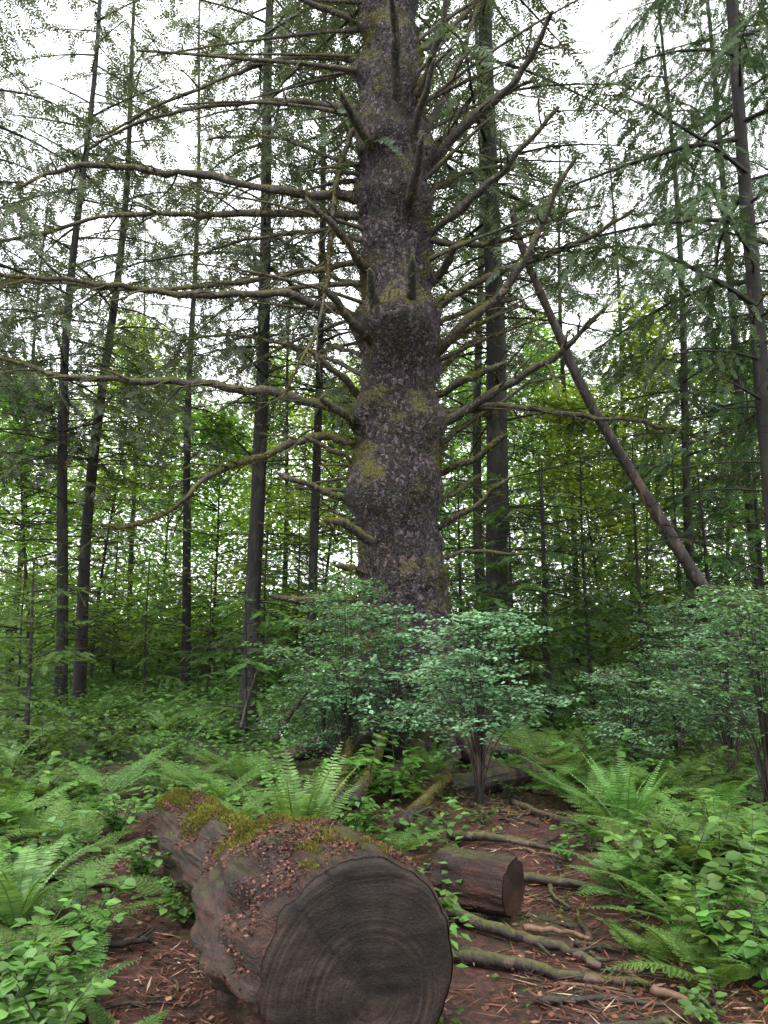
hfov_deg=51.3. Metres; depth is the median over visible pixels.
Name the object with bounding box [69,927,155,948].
fallen branch
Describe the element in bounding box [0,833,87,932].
sword fern
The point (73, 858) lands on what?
lady fern
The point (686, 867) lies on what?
lady fern
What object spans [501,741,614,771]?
lady fern
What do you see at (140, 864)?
broadleaf plant
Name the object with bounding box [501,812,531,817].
fallen branch
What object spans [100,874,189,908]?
lady fern
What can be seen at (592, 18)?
sky
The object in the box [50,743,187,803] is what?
lady fern
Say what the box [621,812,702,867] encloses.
broadleaf plant
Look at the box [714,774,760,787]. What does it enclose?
lady fern
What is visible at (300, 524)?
distant leafy wood
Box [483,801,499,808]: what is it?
fallen branch
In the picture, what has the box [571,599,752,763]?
huckleberry shrub
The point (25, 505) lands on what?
hemlock tree
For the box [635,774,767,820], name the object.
lady fern
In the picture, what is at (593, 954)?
fallen branch
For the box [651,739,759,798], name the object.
fern
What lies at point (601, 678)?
huckleberry shrub
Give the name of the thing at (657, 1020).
fallen branch
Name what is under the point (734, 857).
broadleaf plant
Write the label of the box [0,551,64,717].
conifer sapling
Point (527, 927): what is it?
fallen branch
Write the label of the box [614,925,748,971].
lady fern
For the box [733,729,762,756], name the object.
broadleaf plant
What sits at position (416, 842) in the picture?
lady fern
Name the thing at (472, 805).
fallen branch
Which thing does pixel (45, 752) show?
broadleaf plant
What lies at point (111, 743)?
broadleaf plant
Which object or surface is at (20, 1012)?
broadleaf plant
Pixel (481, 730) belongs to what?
huckleberry shrub
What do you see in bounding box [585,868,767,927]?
lady fern
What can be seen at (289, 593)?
conifer sapling
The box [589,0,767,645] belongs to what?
hemlock tree
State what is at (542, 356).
alder tree
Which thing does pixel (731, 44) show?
hemlock tree
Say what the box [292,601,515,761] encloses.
huckleberry shrub
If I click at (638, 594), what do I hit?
conifer sapling
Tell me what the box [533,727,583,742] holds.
lady fern
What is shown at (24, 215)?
spruce tree
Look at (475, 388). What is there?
spruce tree
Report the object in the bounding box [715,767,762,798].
lady fern
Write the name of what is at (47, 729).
lady fern
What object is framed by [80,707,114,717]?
lady fern
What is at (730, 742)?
huckleberry shrub
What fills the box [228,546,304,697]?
conifer sapling
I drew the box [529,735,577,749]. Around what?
lady fern
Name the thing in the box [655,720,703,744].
broadleaf plant
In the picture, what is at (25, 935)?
lady fern
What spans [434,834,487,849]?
fallen branch
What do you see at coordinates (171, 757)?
broadleaf plant
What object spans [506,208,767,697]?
leaning dead trunk
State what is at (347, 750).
fallen branch
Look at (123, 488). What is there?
alder tree
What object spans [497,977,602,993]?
fallen branch
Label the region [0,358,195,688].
alder tree
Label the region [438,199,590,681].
hemlock tree
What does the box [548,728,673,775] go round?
fern
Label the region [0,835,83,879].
lady fern
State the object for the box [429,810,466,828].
fallen branch
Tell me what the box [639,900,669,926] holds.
fallen branch
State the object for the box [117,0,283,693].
spruce tree
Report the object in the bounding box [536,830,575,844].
fallen branch
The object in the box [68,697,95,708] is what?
lady fern
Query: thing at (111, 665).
conifer sapling
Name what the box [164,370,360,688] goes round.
alder tree
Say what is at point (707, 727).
broadleaf plant
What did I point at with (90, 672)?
conifer sapling
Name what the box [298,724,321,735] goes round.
broadleaf plant
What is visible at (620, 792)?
sword fern
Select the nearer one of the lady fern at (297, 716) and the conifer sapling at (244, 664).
the conifer sapling at (244, 664)
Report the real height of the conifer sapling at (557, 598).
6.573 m
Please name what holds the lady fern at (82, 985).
on the ground
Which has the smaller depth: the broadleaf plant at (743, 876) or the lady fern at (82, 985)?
the lady fern at (82, 985)
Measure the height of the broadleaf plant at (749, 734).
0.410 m
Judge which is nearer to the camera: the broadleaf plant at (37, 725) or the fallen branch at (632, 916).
the fallen branch at (632, 916)
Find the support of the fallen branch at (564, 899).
on the ground
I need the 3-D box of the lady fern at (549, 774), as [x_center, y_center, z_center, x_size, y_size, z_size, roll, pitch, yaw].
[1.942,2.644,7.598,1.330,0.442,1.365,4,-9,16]
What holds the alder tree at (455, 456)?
on the ground
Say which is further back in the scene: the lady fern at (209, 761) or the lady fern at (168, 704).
the lady fern at (168, 704)
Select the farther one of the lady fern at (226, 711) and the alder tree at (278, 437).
the alder tree at (278, 437)
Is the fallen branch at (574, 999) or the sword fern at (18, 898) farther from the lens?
the sword fern at (18, 898)
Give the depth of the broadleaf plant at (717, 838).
5.26 m
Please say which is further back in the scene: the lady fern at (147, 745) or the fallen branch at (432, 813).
the lady fern at (147, 745)
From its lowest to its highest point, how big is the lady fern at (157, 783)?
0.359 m
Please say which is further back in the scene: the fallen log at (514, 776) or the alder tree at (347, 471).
the alder tree at (347, 471)
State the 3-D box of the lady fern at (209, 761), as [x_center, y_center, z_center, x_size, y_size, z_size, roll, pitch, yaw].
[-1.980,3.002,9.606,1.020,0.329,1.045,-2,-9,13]
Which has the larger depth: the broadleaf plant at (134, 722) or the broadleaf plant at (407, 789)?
the broadleaf plant at (134, 722)
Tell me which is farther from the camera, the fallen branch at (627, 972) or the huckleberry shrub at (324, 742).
the huckleberry shrub at (324, 742)
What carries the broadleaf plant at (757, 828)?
on the ground
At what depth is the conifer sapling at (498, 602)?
13.15 m
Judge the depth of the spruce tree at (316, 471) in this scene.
16.28 m
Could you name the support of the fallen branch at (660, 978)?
on the ground
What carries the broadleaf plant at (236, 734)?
on the ground
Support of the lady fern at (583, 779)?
on the ground
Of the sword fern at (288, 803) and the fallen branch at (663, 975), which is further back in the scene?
the sword fern at (288, 803)
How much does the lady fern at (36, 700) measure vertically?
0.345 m
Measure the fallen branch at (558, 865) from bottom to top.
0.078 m
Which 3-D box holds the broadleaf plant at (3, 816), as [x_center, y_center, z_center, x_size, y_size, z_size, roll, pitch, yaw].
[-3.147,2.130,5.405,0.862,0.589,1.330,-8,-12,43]
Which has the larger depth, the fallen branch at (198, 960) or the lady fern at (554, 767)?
the lady fern at (554, 767)
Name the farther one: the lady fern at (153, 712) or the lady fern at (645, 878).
the lady fern at (153, 712)
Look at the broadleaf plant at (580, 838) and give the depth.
5.96 m
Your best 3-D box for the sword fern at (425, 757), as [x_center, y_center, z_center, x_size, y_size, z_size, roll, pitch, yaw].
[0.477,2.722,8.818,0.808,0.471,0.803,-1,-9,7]
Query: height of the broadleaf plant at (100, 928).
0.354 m
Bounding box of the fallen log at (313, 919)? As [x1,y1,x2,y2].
[143,786,453,1023]
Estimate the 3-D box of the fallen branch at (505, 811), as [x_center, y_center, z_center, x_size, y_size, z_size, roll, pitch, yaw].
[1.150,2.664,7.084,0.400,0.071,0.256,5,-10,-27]
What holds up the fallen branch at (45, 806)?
on the ground
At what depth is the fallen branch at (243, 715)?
11.32 m
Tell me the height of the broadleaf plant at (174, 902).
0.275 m
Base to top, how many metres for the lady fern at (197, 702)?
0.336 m
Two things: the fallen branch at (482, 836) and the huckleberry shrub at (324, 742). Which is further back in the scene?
the huckleberry shrub at (324, 742)
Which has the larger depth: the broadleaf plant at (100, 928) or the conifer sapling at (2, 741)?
the conifer sapling at (2, 741)
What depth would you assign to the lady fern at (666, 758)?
10.12 m
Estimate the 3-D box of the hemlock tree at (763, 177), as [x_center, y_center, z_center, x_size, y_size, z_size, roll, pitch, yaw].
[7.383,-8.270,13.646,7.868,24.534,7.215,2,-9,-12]
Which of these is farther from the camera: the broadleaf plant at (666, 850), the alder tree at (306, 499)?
the alder tree at (306, 499)
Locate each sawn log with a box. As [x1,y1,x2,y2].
[429,846,524,918]
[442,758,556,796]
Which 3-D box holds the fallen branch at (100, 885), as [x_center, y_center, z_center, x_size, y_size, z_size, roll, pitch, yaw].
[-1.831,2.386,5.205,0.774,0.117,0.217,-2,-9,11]
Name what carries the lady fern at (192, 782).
on the ground
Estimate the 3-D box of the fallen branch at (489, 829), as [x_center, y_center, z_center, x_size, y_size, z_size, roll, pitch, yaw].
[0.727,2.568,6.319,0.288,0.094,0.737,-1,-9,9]
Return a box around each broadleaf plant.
[0,751,102,815]
[0,809,103,875]
[0,813,11,820]
[0,906,109,999]
[0,930,100,1023]
[0,977,115,1023]
[8,709,91,759]
[33,715,58,733]
[58,872,137,949]
[67,703,139,734]
[76,711,150,756]
[81,793,152,840]
[105,836,169,877]
[119,709,151,734]
[124,753,198,790]
[124,781,207,812]
[131,877,195,928]
[140,707,174,729]
[152,740,202,761]
[173,704,214,731]
[193,701,265,742]
[250,758,350,800]
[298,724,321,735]
[324,784,401,833]
[329,733,429,800]
[352,732,453,799]
[419,781,465,799]
[433,887,457,905]
[457,805,499,825]
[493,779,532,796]
[541,712,577,732]
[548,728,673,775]
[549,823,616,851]
[549,834,575,861]
[589,816,767,894]
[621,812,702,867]
[642,787,767,865]
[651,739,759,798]
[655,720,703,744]
[670,873,767,958]
[677,966,726,1023]
[684,731,707,750]
[685,874,767,979]
[689,806,767,914]
[698,722,724,735]
[721,850,767,890]
[733,726,760,744]
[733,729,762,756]
[738,804,767,862]
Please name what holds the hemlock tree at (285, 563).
on the ground
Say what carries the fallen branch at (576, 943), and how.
on the ground
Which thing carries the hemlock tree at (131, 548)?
on the ground
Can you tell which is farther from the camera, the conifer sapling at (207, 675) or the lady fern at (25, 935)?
the conifer sapling at (207, 675)
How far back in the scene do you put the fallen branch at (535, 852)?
5.85 m
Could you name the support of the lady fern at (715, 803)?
on the ground
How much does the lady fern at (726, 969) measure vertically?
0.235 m
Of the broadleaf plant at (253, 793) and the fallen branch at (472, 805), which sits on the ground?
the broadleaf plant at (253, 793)
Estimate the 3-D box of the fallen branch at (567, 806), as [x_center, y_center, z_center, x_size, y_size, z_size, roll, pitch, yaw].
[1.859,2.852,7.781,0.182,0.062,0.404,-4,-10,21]
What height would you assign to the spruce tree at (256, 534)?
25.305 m
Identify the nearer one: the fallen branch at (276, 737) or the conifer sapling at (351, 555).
the fallen branch at (276, 737)
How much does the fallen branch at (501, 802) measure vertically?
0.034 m
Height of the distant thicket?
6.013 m
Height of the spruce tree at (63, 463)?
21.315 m
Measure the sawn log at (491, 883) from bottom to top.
0.332 m
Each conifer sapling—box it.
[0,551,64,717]
[0,557,112,757]
[0,588,63,786]
[26,554,116,688]
[89,516,162,686]
[108,556,187,708]
[131,519,232,676]
[158,587,307,747]
[169,575,240,704]
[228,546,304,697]
[258,505,335,691]
[277,556,353,727]
[310,513,357,713]
[336,534,457,657]
[438,468,533,712]
[451,462,646,733]
[456,462,595,725]
[472,455,600,697]
[524,457,658,725]
[572,443,717,730]
[615,445,748,697]
[640,470,767,726]
[658,379,767,715]
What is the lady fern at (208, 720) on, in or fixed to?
on the ground
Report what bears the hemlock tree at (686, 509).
on the ground
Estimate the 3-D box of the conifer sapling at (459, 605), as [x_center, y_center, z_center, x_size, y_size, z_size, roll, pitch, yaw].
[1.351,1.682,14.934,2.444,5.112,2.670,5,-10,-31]
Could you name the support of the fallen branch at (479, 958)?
on the ground
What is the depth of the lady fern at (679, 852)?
5.37 m
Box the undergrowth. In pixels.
[0,659,767,1022]
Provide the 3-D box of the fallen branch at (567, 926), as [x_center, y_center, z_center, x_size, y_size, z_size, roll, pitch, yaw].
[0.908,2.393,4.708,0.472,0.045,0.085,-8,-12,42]
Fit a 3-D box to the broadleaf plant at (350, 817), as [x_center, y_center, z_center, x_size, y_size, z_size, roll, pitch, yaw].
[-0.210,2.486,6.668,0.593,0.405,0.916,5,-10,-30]
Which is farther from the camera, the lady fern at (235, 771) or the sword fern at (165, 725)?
the sword fern at (165, 725)
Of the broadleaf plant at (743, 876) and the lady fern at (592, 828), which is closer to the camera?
the broadleaf plant at (743, 876)
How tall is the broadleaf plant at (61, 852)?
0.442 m
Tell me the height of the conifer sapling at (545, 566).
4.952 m
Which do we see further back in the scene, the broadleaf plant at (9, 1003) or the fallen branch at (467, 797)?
the fallen branch at (467, 797)
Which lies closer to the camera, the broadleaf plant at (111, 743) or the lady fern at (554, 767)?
the lady fern at (554, 767)
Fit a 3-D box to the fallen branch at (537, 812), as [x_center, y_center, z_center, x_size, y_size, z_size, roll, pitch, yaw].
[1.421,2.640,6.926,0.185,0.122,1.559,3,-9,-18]
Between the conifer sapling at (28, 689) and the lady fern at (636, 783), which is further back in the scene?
the conifer sapling at (28, 689)
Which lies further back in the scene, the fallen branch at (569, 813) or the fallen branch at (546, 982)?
the fallen branch at (569, 813)
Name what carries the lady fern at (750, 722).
on the ground
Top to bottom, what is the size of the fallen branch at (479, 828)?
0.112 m
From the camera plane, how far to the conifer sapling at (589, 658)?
15.44 m
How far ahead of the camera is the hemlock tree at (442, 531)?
25.29 m
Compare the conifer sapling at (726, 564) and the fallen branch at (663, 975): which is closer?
the fallen branch at (663, 975)
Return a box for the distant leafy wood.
[0,340,767,675]
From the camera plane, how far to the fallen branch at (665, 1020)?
3.32 m
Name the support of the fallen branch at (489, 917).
on the ground
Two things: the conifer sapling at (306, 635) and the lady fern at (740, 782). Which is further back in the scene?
the conifer sapling at (306, 635)
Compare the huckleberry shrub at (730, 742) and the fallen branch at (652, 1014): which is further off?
the huckleberry shrub at (730, 742)
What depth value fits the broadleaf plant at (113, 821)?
6.21 m
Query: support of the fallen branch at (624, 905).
on the ground
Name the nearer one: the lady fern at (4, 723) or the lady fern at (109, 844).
the lady fern at (109, 844)
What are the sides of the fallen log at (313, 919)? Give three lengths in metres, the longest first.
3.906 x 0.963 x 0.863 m
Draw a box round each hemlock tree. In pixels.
[0,39,81,549]
[0,201,105,682]
[71,224,199,676]
[202,221,349,683]
[323,132,553,658]
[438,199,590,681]
[472,0,767,696]
[483,115,656,693]
[547,129,717,686]
[557,0,767,721]
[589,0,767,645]
[615,0,767,567]
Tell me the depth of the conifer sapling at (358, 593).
20.01 m
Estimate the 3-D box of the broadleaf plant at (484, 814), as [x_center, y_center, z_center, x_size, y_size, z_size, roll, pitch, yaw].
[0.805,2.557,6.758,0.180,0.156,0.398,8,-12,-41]
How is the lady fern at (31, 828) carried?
on the ground
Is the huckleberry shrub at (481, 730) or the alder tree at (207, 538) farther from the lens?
the alder tree at (207, 538)
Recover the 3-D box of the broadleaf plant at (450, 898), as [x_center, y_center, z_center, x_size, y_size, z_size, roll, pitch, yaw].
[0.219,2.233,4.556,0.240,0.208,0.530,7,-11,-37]
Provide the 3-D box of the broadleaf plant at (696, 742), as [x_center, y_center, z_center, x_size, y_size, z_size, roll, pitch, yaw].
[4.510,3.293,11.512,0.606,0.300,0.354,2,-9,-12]
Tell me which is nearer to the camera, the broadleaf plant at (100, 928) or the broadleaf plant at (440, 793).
the broadleaf plant at (100, 928)
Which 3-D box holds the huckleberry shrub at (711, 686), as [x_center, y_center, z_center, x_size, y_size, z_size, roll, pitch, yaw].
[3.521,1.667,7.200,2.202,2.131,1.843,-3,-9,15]
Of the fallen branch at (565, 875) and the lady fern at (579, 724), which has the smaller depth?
the fallen branch at (565, 875)
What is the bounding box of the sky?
[0,0,767,627]
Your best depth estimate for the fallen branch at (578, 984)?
3.71 m
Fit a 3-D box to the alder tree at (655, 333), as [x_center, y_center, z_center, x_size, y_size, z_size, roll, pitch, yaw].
[7.745,-0.793,23.210,6.734,12.663,7.023,-2,-9,12]
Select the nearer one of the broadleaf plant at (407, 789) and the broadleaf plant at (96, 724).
the broadleaf plant at (407, 789)
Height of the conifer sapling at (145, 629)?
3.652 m
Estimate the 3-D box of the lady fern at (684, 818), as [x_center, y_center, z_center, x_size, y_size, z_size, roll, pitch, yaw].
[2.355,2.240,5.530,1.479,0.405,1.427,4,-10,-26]
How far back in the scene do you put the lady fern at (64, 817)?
6.59 m
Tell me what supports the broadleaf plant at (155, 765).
on the ground
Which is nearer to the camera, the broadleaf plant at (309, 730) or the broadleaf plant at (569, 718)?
the broadleaf plant at (309, 730)
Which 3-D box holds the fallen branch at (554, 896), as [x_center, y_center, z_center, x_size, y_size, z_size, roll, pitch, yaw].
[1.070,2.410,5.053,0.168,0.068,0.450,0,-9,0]
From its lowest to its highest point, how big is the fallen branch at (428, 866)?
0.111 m
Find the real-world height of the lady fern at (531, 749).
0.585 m
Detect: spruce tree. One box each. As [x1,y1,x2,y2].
[0,0,143,694]
[0,0,211,712]
[0,0,237,707]
[0,0,742,792]
[43,0,361,722]
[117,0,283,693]
[135,1,452,724]
[216,0,732,731]
[421,0,596,687]
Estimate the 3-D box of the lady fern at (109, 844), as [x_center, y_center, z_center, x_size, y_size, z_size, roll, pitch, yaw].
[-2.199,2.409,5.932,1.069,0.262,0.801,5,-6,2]
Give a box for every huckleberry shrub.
[241,570,435,755]
[256,666,381,769]
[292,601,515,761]
[369,605,583,805]
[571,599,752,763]
[571,667,711,766]
[644,596,767,787]
[647,583,767,815]
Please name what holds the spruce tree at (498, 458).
on the ground
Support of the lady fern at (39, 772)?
on the ground
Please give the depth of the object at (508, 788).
8.19 m
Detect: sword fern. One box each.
[0,732,43,772]
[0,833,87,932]
[143,710,183,732]
[226,737,359,819]
[391,738,462,774]
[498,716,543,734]
[558,749,665,832]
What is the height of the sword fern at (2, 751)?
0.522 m
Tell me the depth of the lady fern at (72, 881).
4.61 m
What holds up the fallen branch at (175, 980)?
on the ground
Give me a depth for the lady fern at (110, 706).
16.06 m
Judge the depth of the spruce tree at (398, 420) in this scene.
11.27 m
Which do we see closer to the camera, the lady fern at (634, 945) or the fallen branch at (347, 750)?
the lady fern at (634, 945)
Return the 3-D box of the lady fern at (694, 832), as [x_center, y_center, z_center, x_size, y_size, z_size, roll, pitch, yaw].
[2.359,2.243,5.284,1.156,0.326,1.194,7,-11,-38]
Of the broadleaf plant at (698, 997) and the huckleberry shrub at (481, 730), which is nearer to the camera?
the broadleaf plant at (698, 997)
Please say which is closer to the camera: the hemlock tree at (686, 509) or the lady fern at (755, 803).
the lady fern at (755, 803)
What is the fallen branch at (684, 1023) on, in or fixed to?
on the ground
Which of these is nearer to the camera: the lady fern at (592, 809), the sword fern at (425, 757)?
the lady fern at (592, 809)
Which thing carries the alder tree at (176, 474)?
on the ground
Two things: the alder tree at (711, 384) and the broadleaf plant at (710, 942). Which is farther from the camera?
the alder tree at (711, 384)
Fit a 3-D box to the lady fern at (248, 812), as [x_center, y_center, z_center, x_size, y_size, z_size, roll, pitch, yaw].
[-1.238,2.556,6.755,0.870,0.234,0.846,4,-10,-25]
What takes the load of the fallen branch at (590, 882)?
on the ground
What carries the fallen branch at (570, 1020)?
on the ground
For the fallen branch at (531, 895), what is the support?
on the ground
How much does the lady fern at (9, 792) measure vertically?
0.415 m
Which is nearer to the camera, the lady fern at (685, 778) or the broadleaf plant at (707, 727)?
the lady fern at (685, 778)
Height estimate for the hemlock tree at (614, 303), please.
20.137 m
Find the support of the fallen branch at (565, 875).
on the ground
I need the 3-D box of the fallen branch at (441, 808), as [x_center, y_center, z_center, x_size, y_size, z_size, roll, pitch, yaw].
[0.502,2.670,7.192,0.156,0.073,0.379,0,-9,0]
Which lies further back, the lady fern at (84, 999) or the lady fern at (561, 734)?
the lady fern at (561, 734)
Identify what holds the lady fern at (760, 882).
on the ground
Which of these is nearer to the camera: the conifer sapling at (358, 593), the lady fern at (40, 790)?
the lady fern at (40, 790)
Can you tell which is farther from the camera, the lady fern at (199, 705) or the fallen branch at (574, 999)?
the lady fern at (199, 705)
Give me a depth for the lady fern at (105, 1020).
3.39 m
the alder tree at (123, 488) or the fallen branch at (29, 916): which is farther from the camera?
the alder tree at (123, 488)
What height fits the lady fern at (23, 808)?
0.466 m
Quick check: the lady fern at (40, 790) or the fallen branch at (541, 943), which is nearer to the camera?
the fallen branch at (541, 943)
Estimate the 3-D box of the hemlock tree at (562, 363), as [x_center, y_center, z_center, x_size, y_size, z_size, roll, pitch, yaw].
[5.392,-3.582,23.780,5.462,18.307,6.061,8,-12,-40]
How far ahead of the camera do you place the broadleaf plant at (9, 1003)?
3.14 m
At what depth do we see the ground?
4.77 m
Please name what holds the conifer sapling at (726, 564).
on the ground
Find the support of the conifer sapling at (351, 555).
on the ground
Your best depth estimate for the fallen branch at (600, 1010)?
3.42 m
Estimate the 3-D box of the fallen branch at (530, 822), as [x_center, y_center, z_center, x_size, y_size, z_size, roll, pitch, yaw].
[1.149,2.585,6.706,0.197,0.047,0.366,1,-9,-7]
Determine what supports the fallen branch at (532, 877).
on the ground
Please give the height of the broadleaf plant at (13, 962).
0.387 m
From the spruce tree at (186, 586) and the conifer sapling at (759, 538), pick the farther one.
the spruce tree at (186, 586)
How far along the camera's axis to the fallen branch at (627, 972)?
3.93 m
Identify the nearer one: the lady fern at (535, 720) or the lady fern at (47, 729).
the lady fern at (47, 729)
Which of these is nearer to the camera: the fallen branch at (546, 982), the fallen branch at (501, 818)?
the fallen branch at (546, 982)
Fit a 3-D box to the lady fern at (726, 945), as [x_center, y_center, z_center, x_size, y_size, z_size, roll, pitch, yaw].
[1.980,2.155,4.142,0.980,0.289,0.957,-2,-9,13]
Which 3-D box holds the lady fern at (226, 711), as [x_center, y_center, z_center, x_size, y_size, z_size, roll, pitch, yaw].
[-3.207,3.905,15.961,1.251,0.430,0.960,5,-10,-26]
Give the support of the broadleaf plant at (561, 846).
on the ground
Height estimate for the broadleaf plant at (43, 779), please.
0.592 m
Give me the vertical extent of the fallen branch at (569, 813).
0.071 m
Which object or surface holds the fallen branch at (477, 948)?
on the ground
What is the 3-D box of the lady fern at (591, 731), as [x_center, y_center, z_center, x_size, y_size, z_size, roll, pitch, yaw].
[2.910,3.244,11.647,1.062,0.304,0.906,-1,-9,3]
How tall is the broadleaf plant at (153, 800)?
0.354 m
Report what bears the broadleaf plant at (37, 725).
on the ground
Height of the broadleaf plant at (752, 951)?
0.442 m
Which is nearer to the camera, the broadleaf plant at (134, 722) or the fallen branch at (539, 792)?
the fallen branch at (539, 792)
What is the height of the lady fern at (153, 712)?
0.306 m
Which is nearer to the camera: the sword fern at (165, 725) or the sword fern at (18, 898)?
the sword fern at (18, 898)
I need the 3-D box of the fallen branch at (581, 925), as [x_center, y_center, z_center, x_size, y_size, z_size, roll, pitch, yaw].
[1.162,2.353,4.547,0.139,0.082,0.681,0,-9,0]
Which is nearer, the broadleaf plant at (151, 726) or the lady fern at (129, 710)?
the broadleaf plant at (151, 726)
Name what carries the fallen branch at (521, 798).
on the ground
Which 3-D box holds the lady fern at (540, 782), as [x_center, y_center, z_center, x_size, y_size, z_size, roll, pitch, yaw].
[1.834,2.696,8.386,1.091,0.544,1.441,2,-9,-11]
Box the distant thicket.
[0,547,767,690]
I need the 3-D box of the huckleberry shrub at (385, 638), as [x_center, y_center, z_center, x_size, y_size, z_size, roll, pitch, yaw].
[-0.440,1.812,8.924,2.024,2.290,2.270,-2,-9,15]
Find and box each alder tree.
[0,304,214,690]
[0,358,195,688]
[91,352,242,671]
[100,396,300,685]
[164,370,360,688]
[191,333,342,670]
[305,345,474,654]
[441,344,567,653]
[463,302,671,662]
[509,383,747,694]
[549,278,755,682]
[560,330,767,683]
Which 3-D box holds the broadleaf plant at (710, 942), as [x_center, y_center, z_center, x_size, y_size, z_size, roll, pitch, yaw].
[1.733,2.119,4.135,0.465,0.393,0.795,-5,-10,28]
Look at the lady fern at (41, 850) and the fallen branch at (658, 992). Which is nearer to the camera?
the fallen branch at (658, 992)
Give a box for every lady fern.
[0,714,32,731]
[0,764,122,809]
[0,767,53,788]
[0,777,97,834]
[0,786,72,806]
[0,791,136,844]
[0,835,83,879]
[0,845,141,953]
[0,914,83,982]
[1,838,109,893]
[7,933,136,1021]
[9,693,52,705]
[23,803,105,834]
[29,725,85,743]
[34,802,150,856]
[44,987,101,1023]
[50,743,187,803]
[66,691,147,715]
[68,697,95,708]
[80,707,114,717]
[83,996,198,1023]
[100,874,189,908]
[102,699,140,713]
[103,757,233,793]
[116,691,190,719]
[129,734,166,747]
[132,705,173,717]
[139,754,276,804]
[164,712,237,733]
[176,698,220,713]
[180,746,295,785]
[186,695,210,707]
[186,752,257,774]
[191,700,236,717]
[220,791,275,821]
[267,709,333,727]
[363,819,450,854]
[496,719,593,765]
[497,748,620,790]
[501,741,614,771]
[520,756,638,823]
[523,711,558,725]
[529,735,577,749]
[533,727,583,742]
[539,757,586,776]
[542,765,651,795]
[543,761,692,826]
[552,727,625,745]
[554,716,594,731]
[556,843,709,900]
[557,812,653,846]
[577,791,767,855]
[583,788,706,842]
[584,764,691,800]
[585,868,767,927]
[586,815,725,873]
[589,913,697,957]
[603,919,766,990]
[604,748,760,810]
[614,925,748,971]
[619,813,767,877]
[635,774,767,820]
[650,840,765,895]
[653,747,707,765]
[658,785,767,838]
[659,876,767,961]
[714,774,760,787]
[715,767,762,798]
[722,795,767,843]
[724,851,767,901]
[733,717,758,728]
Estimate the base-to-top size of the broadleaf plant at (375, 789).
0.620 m
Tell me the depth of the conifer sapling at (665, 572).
19.05 m
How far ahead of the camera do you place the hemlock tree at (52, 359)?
18.71 m
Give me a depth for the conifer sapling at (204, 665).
26.74 m
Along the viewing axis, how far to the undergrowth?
11.21 m
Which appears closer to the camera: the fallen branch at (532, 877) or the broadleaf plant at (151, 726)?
the fallen branch at (532, 877)
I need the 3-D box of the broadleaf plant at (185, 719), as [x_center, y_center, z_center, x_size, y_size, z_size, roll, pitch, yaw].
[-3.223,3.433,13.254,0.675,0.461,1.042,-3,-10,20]
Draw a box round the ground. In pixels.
[0,637,767,1023]
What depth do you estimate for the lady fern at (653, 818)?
6.26 m
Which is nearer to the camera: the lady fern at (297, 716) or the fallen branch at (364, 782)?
the fallen branch at (364, 782)
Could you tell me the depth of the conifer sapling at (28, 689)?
10.88 m
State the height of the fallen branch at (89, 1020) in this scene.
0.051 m
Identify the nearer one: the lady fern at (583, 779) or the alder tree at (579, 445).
the lady fern at (583, 779)
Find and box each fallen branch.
[26,907,72,924]
[27,798,73,822]
[36,1001,191,1021]
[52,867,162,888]
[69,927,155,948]
[84,1006,96,1023]
[145,978,179,998]
[194,954,200,964]
[239,666,260,728]
[272,687,308,741]
[332,722,365,809]
[344,711,390,809]
[393,773,451,831]
[425,840,458,870]
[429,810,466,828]
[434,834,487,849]
[435,803,448,815]
[446,831,551,852]
[446,906,617,969]
[447,793,473,799]
[448,911,506,924]
[451,824,484,846]
[452,948,650,989]
[459,800,491,807]
[460,945,553,971]
[474,823,494,849]
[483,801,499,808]
[488,800,503,804]
[493,816,509,821]
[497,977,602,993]
[499,808,533,816]
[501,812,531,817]
[507,792,526,801]
[508,798,602,830]
[509,814,538,826]
[517,913,573,927]
[517,968,560,990]
[518,846,571,858]
[518,990,583,1023]
[522,923,589,940]
[523,872,622,893]
[524,886,576,910]
[529,788,558,797]
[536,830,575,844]
[537,980,667,1007]
[539,852,567,872]
[543,883,570,909]
[548,808,585,817]
[553,868,590,877]
[553,981,646,998]
[557,891,574,917]
[565,801,577,811]
[573,933,686,953]
[574,903,604,952]
[575,938,614,975]
[576,868,601,902]
[577,991,620,1023]
[584,1010,685,1023]
[596,911,648,925]
[602,953,658,975]
[607,897,643,907]
[627,969,717,985]
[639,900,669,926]
[640,973,761,1000]
[645,1011,656,1023]
[650,984,722,1015]
[653,1014,673,1023]
[668,1013,738,1023]
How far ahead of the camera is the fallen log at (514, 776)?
8.40 m
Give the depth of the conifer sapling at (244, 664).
12.17 m
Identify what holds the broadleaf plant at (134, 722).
on the ground
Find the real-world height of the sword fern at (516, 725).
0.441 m

